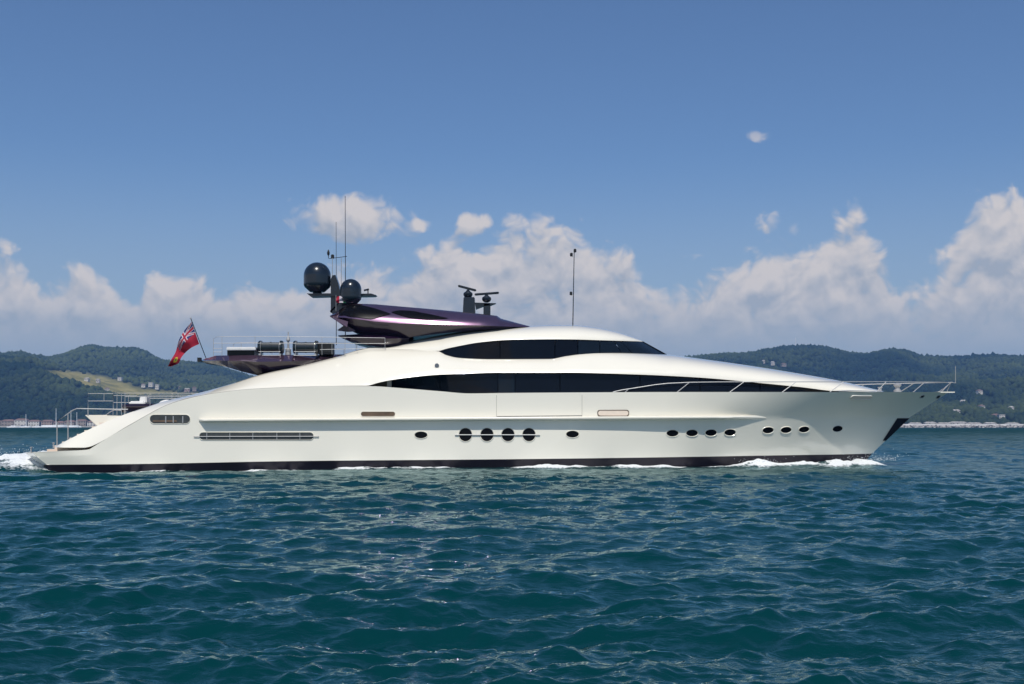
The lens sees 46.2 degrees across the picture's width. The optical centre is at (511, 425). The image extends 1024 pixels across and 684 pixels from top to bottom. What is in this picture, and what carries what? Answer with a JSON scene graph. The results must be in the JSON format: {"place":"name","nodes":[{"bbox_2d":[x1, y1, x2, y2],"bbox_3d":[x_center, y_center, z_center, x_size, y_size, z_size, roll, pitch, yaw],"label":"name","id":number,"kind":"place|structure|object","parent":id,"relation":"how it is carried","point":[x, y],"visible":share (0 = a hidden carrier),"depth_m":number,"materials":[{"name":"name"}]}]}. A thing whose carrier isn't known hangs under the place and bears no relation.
{"place":"outdoors","nodes":[
{"label":"outdoors","id":0,"kind":"place"},
{"bbox_2d":[1,351,1012,426],"bbox_3d":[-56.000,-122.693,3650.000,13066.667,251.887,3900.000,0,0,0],"label":"hills","id":1,"kind":"structure","parent":0,"point":[115,385],"depth_m":2777.74,"materials":[{"name":"green plant"}]},
{"bbox_2d":[1,419,13,425],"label":"waterfront house","id":2,"kind":"structure","parent":1,"relation":"on","point":[7,422],"depth_m":1921.98,"materials":[{"name":"paint"}]},
{"bbox_2d":[14,419,29,425],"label":"waterfront house","id":3,"kind":"structure","parent":1,"relation":"on","point":[20,422],"depth_m":1921.98,"materials":[{"name":"paint"}]},
{"bbox_2d":[28,420,40,425],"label":"waterfront house","id":4,"kind":"structure","parent":1,"relation":"on","point":[33,422],"depth_m":1921.98,"materials":[{"name":"paint"}]},
{"bbox_2d":[41,420,54,424],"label":"waterfront house","id":5,"kind":"structure","parent":1,"relation":"on","point":[46,422],"depth_m":1921.97,"materials":[{"name":"paint"}]},
{"bbox_2d":[53,421,63,424],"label":"waterfront house","id":6,"kind":"structure","parent":1,"relation":"on","point":[60,423],"depth_m":1922.11,"materials":[{"name":"paint"}]},
{"bbox_2d":[64,420,74,424],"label":"waterfront house","id":7,"kind":"structure","parent":1,"relation":"on","point":[71,422],"depth_m":1921.96,"materials":[{"name":"paint"}]},
{"bbox_2d":[75,419,87,425],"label":"waterfront house","id":8,"kind":"structure","parent":1,"relation":"on","point":[81,422],"depth_m":1921.95,"materials":[{"name":"paint"}]},
{"bbox_2d":[87,421,95,425],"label":"waterfront house","id":9,"kind":"structure","parent":1,"relation":"on","point":[90,423],"depth_m":1921.94,"materials":[{"name":"paint"}]},
{"bbox_2d":[148,382,153,386],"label":"hillside house","id":10,"kind":"structure","parent":1,"relation":"on","point":[150,384],"depth_m":2784.69,"materials":[{"name":"paint"}]},
{"bbox_2d":[0,343,1023,423],"bbox_3d":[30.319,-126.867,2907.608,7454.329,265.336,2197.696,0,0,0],"label":"forest","id":11,"kind":"object","parent":1,"relation":"on","point":[54,400],"visible":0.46,"depth_m":2861.58,"materials":[{"name":"green plant"}]},
{"bbox_2d":[948,421,967,423],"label":"shore building","id":12,"kind":"structure","parent":1,"relation":"on","point":[960,422],"depth_m":1785.17,"materials":[{"name":"stone"}]},
{"bbox_2d":[0,427,1023,683],"bbox_3d":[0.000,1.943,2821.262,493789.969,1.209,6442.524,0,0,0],"label":"sea water","id":13,"kind":"structure","parent":0,"point":[898,567],"depth_m":17.04,"materials":[{"name":"teal liquid"}]},
{"bbox_2d":[41,425,66,427],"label":"sailing boat","id":14,"kind":"object","parent":13,"relation":"on","point":[53,426],"visible":0.84,"depth_m":1495.27,"materials":[{"name":"white"}]},
{"bbox_2d":[69,425,78,427],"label":"sailing boat","id":15,"kind":"object","parent":13,"relation":"on","point":[73,426],"visible":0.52,"depth_m":1527.02,"materials":[{"name":"white"}]},
{"bbox_2d":[0,448,908,461],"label":"sea spray","id":16,"kind":"object","parent":13,"relation":"on","point":[753,460],"visible":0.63,"depth_m":62.05,"materials":[{"name":"white liquid"}]},
{"bbox_2d":[26,204,955,472],"bbox_3d":[-0.536,-4.733,64.200,48.582,15.259,8.900,0,0,0],"label":"motor yacht","id":17,"kind":"object","parent":13,"relation":"on","point":[468,386],"visible":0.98,"depth_m":60.58,"materials":[{"name":"white paint"}]},
{"bbox_2d":[122,397,167,412],"bbox_3d":[-19.105,-1.132,63.200,2.818,0.843,1.976,0,0,0],"label":"tender","id":18,"kind":"object","parent":17,"relation":"on","point":[143,402],"visible":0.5,"depth_m":62.62,"materials":[{"name":"white paint"}]},
{"bbox_2d":[168,317,205,365],"bbox_3d":[-17.381,-4.499,64.200,2.116,2.633,0.460,0,0,0],"label":"ensign flag","id":19,"kind":"object","parent":17,"relation":"attached to","point":[188,340],"visible":1,"depth_m":64.19,"materials":[{"name":"red fabric"}]},
{"bbox_2d":[257,341,284,355],"bbox_3d":[-12.512,-4.030,62.300,1.350,0.809,0.774,0,0,0],"label":"life raft","id":20,"kind":"object","parent":17,"relation":"on","point":[270,347],"visible":0.98,"depth_m":62.04,"materials":[{"name":"silver plastic"}]},
{"bbox_2d":[293,341,318,355],"bbox_3d":[-10.695,-4.030,62.300,1.350,0.809,0.774,0,0,0],"label":"life raft","id":21,"kind":"object","parent":17,"relation":"attached to","point":[305,348],"visible":1,"depth_m":62.04,"materials":[{"name":"silver plastic"}]},
{"bbox_2d":[336,296,345,302],"bbox_3d":[-8.979,-6.457,62.997,0.542,0.840,0.191,0,0,0],"label":"courtesy flag","id":22,"kind":"object","parent":17,"relation":"attached to","point":[339,299],"visible":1,"depth_m":63.00,"materials":[{"name":"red fabric"}]},
{"bbox_2d":[369,381,386,386],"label":"side window","id":23,"kind":"structure","parent":17,"relation":"in","point":[382,384],"depth_m":60.64,"materials":[{"name":"glass"}]},
{"bbox_2d":[392,375,439,390],"bbox_3d":[-4.873,-2.178,60.664,2.423,0.890,0.213,0,0,0],"label":"side window","id":24,"kind":"structure","parent":17,"relation":"in","point":[431,382],"depth_m":60.73,"materials":[{"name":"black glass"}]},
{"bbox_2d":[440,373,497,392],"bbox_3d":[-2.177,-2.177,60.770,2.902,1.112,0.085,0,0,-2],"label":"side window","id":25,"kind":"structure","parent":17,"relation":"in","point":[467,382],"depth_m":60.77,"materials":[{"name":"black glass"}]},
{"bbox_2d":[439,340,499,358],"bbox_3d":[-2.192,-3.913,61.667,3.120,1.033,0.155,0,0,2],"label":"wheelhouse window","id":26,"kind":"structure","parent":17,"relation":"in","point":[489,349],"depth_m":61.65,"materials":[{"name":"black glass"}]},
{"bbox_2d":[498,373,514,392],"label":"side window","id":27,"kind":"structure","parent":17,"relation":"in","point":[506,381],"depth_m":60.82,"materials":[{"name":"black glass"}]},
{"bbox_2d":[500,339,554,358],"bbox_3d":[0.797,-3.942,61.686,2.790,1.091,0.152,0,0,0],"label":"wheelhouse window","id":28,"kind":"structure","parent":17,"relation":"in","point":[519,348],"depth_m":61.65,"materials":[{"name":"black glass"}]},
{"bbox_2d":[515,373,559,392],"bbox_3d":[1.293,-2.191,60.819,2.247,1.086,0.097,0,0,0],"label":"side window","id":29,"kind":"structure","parent":17,"relation":"in","point":[524,382],"depth_m":60.82,"materials":[{"name":"black glass"}]},
{"bbox_2d":[555,339,577,357],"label":"wheelhouse window","id":30,"kind":"structure","parent":17,"relation":"in","point":[563,347],"depth_m":61.74,"materials":[{"name":"black glass"}]},
{"bbox_2d":[578,340,599,354],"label":"wheelhouse window","id":31,"kind":"structure","parent":17,"relation":"in","point":[584,346],"depth_m":61.91,"materials":[{"name":"black glass"}]},
{"bbox_2d":[560,373,639,392],"bbox_3d":[4.464,-2.200,60.839,4.031,1.069,0.098,0,0,-1],"label":"side window","id":32,"kind":"structure","parent":17,"relation":"in","point":[569,382],"depth_m":60.83,"materials":[{"name":"black glass"}]},
{"bbox_2d":[600,340,620,352],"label":"wheelhouse window","id":33,"kind":"structure","parent":17,"relation":"in","point":[606,346],"depth_m":62.20,"materials":[{"name":"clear glass"}]},
{"bbox_2d":[615,341,630,352],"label":"wheelhouse window","id":34,"kind":"structure","parent":17,"relation":"in","point":[621,346],"depth_m":62.52,"materials":[{"name":"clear glass"}]},
{"bbox_2d":[622,341,663,353],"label":"wheelhouse window","id":35,"kind":"structure","parent":17,"relation":"in","point":[634,346],"depth_m":63.23,"materials":[{"name":"black glass"}]},
{"bbox_2d":[640,375,699,391],"bbox_3d":[8.023,-2.161,60.905,3.039,0.946,0.102,0,0,-2],"label":"side window","id":36,"kind":"structure","parent":17,"relation":"in","point":[645,380],"depth_m":60.91,"materials":[{"name":"black glass"}]},
{"bbox_2d":[700,378,759,391],"bbox_3d":[11.103,-2.090,61.081,3.100,0.789,0.106,0,0,-5],"label":"side window","id":37,"kind":"structure","parent":17,"relation":"in","point":[719,385],"depth_m":61.06,"materials":[{"name":"black glass"}]},
{"bbox_2d":[760,383,838,391],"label":"side window","id":38,"kind":"structure","parent":17,"relation":"in","point":[763,387],"depth_m":61.38,"materials":[{"name":"black glass"}]},
{"bbox_2d":[900,424,1023,427],"bbox_3d":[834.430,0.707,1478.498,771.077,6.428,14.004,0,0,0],"label":"breakwater","id":39,"kind":"object","parent":13,"relation":"in","point":[963,425],"visible":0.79,"depth_m":1479.17,"materials":[{"name":"stone"}]},
{"bbox_2d":[0,0,1023,375],"label":"sky","id":40,"kind":"structure","parent":0,"point":[721,176],"materials":[{"name":"blue"}]}
]}

